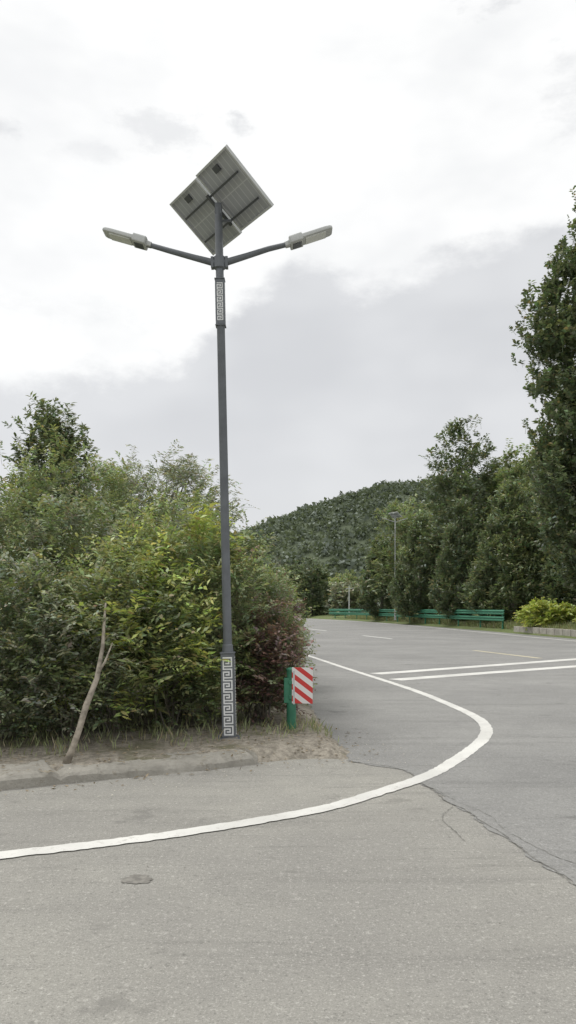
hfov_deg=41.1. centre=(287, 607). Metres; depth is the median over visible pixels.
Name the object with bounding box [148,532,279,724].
shrub
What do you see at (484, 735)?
edge line
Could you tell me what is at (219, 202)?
solar street lamp
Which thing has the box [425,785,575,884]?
pavement crack
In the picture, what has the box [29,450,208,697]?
shrub
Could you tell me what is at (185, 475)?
willow tree
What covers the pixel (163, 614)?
shrub
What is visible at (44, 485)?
shrub
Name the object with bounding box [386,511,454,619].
juniper tree
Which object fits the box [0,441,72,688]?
shrub
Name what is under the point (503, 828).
pavement crack
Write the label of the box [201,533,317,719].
shrub
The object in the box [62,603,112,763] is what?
bare tree trunk
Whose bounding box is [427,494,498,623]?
juniper tree
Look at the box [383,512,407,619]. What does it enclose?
solar street lamp
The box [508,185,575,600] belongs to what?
poplar tree
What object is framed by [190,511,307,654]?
shrub
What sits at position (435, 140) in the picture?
sky
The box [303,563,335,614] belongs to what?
roadside tree
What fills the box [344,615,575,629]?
bank grass
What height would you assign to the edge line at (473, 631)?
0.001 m
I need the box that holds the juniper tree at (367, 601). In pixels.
[355,530,394,620]
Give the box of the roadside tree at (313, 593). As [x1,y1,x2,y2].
[294,556,329,617]
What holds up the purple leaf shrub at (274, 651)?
on the roadside verge
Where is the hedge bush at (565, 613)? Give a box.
[513,597,575,630]
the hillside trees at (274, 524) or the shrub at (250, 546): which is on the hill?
the hillside trees at (274, 524)
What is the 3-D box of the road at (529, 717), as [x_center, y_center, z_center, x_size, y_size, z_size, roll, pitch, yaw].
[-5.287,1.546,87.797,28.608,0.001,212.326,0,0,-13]
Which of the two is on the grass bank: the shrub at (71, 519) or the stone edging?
the stone edging
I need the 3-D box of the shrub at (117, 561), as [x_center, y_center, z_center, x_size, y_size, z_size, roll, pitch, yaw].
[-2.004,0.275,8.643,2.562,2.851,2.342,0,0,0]
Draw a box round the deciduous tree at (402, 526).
[365,493,439,598]
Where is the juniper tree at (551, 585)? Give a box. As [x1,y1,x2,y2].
[537,498,575,617]
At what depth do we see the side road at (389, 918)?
3.95 m
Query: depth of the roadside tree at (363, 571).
108.26 m
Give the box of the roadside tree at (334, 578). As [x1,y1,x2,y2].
[323,573,357,608]
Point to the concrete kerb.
(21, 778)
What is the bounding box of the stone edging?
[514,626,575,636]
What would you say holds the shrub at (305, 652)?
on the roadside verge
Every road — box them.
[0,738,575,1023]
[295,618,575,883]
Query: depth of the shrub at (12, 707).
8.02 m
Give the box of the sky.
[0,0,575,562]
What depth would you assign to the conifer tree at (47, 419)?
21.53 m
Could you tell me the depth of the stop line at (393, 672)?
19.91 m
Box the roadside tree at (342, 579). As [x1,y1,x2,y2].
[333,569,374,608]
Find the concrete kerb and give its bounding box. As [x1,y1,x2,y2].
[0,748,257,789]
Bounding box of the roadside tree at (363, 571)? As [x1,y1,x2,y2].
[359,557,402,612]
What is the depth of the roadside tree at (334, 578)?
129.09 m
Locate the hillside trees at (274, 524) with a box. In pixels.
[230,470,570,608]
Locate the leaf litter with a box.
[0,718,377,794]
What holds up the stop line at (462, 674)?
on the road at (529, 717)
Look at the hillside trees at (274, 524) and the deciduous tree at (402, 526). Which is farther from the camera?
the hillside trees at (274, 524)
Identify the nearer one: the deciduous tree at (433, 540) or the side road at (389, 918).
the side road at (389, 918)
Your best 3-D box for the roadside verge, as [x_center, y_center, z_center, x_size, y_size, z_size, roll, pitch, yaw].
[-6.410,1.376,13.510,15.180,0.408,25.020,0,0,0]
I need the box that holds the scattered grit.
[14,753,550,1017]
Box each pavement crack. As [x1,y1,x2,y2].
[422,784,572,862]
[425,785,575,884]
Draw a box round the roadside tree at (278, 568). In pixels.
[267,562,290,588]
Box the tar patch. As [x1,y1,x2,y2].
[121,874,152,883]
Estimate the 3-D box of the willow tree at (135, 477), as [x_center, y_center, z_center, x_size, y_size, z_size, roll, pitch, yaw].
[-6.534,-1.816,26.992,5.367,6.934,4.770,0,0,0]
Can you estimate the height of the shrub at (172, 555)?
3.000 m
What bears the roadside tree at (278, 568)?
on the ground
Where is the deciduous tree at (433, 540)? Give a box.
[413,414,504,614]
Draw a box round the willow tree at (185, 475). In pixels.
[91,439,257,568]
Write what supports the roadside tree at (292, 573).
on the ground
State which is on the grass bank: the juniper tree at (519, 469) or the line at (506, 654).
the juniper tree at (519, 469)
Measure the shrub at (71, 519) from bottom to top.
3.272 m
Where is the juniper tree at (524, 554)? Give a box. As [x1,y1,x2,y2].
[456,476,564,621]
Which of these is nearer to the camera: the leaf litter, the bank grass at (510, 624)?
the leaf litter
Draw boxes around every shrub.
[0,417,161,703]
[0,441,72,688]
[0,477,76,719]
[0,485,161,721]
[0,507,219,733]
[0,531,127,740]
[0,548,157,741]
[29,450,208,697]
[91,500,235,714]
[93,566,249,735]
[102,500,267,718]
[133,463,260,707]
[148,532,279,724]
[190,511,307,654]
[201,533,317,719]
[221,589,316,726]
[234,542,313,689]
[246,571,320,704]
[256,580,319,667]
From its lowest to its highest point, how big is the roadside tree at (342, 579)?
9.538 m
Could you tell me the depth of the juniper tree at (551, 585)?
50.63 m
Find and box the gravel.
[12,724,411,806]
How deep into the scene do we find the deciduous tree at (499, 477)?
65.06 m
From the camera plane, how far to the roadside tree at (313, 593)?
117.15 m
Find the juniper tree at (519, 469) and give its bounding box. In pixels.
[489,460,537,617]
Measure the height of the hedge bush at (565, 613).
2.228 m
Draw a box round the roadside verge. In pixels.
[0,652,349,770]
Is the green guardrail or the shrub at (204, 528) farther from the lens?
the green guardrail
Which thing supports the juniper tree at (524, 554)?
on the ground
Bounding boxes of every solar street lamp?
[102,145,331,738]
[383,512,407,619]
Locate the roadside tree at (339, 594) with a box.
[324,578,364,615]
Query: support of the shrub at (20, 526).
on the roadside verge
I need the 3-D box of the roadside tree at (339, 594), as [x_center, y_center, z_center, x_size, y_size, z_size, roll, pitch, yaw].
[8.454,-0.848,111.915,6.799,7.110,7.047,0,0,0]
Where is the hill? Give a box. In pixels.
[255,483,571,608]
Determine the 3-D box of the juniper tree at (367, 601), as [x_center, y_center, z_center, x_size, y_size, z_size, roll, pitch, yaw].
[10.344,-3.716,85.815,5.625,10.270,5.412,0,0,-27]
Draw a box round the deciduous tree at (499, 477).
[473,438,565,577]
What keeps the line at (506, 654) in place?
on the road at (529, 717)
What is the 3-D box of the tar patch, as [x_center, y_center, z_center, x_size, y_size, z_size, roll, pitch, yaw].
[-0.856,1.546,4.383,0.186,0.001,0.160,0,0,0]
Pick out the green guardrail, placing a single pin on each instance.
(464, 617)
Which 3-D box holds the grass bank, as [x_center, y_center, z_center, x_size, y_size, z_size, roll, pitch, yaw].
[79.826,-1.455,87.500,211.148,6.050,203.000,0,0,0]
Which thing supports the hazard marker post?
on the roadside verge
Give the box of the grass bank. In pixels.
[292,601,575,638]
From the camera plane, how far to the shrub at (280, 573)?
12.99 m
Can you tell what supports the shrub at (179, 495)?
on the roadside verge
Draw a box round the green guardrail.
[329,609,504,628]
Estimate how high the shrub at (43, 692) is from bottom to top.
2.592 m
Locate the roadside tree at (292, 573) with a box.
[282,559,308,614]
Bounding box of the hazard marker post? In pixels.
[284,667,312,728]
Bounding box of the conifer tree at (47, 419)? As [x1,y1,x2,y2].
[0,391,109,589]
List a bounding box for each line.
[0,655,492,858]
[324,619,571,640]
[372,658,575,673]
[392,665,575,679]
[473,650,537,657]
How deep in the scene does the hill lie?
204.72 m
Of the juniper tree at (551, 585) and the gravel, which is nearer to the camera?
the gravel
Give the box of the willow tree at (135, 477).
[48,455,152,564]

